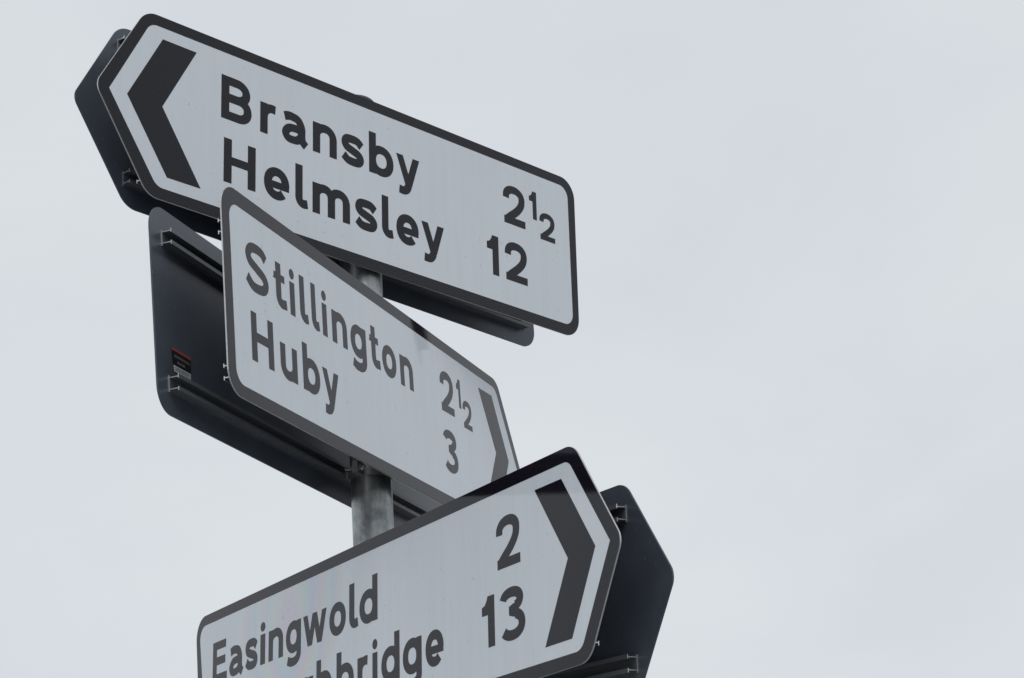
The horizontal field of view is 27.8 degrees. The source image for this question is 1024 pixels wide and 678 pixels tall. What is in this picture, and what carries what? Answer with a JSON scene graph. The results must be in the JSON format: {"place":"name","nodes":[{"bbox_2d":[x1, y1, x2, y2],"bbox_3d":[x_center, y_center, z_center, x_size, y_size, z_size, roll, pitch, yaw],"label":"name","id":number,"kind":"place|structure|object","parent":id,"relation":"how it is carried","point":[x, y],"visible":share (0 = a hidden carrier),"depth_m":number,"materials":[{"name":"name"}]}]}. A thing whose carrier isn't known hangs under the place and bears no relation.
{"place":"outdoors","nodes":[
{"label":"outdoors","id":0,"kind":"place"},
{"bbox_2d":[0,0,1023,677],"label":"sky","id":1,"kind":"structure","parent":0,"point":[796,346],"materials":[{"name":"grey"}]},
{"label":"ground","id":2,"kind":"structure","parent":0,"visible":0},
{"bbox_2d":[341,94,393,546],"bbox_3d":[-0.233,1.292,4.083,0.093,3.863,0.093,-3,-18,-4],"label":"sign post","id":3,"kind":"object","parent":2,"relation":"on","point":[372,504],"visible":0.16,"depth_m":4.35,"materials":[{"name":"metal"}]},
{"bbox_2d":[74,14,578,345],"bbox_3d":[-0.368,-0.328,4.574,0.175,0.438,1.459,-18,-22,37],"label":"direction sign","id":4,"kind":"object","parent":3,"relation":"attached to","point":[185,125],"visible":1,"depth_m":4.47,"materials":[{"name":"metal"}]},
{"bbox_2d":[148,187,519,526],"bbox_3d":[-0.325,0.117,4.412,0.198,0.439,1.522,-10,-19,18],"label":"direction sign","id":5,"kind":"object","parent":3,"relation":"attached to","point":[280,347],"visible":0.93,"depth_m":4.09,"materials":[{"name":"metal"}]},
{"bbox_2d":[197,447,673,677],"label":"direction sign","id":6,"kind":"object","parent":3,"relation":"attached to","point":[557,564],"visible":1,"depth_m":3.83,"materials":[{"name":"metal"}]}
]}

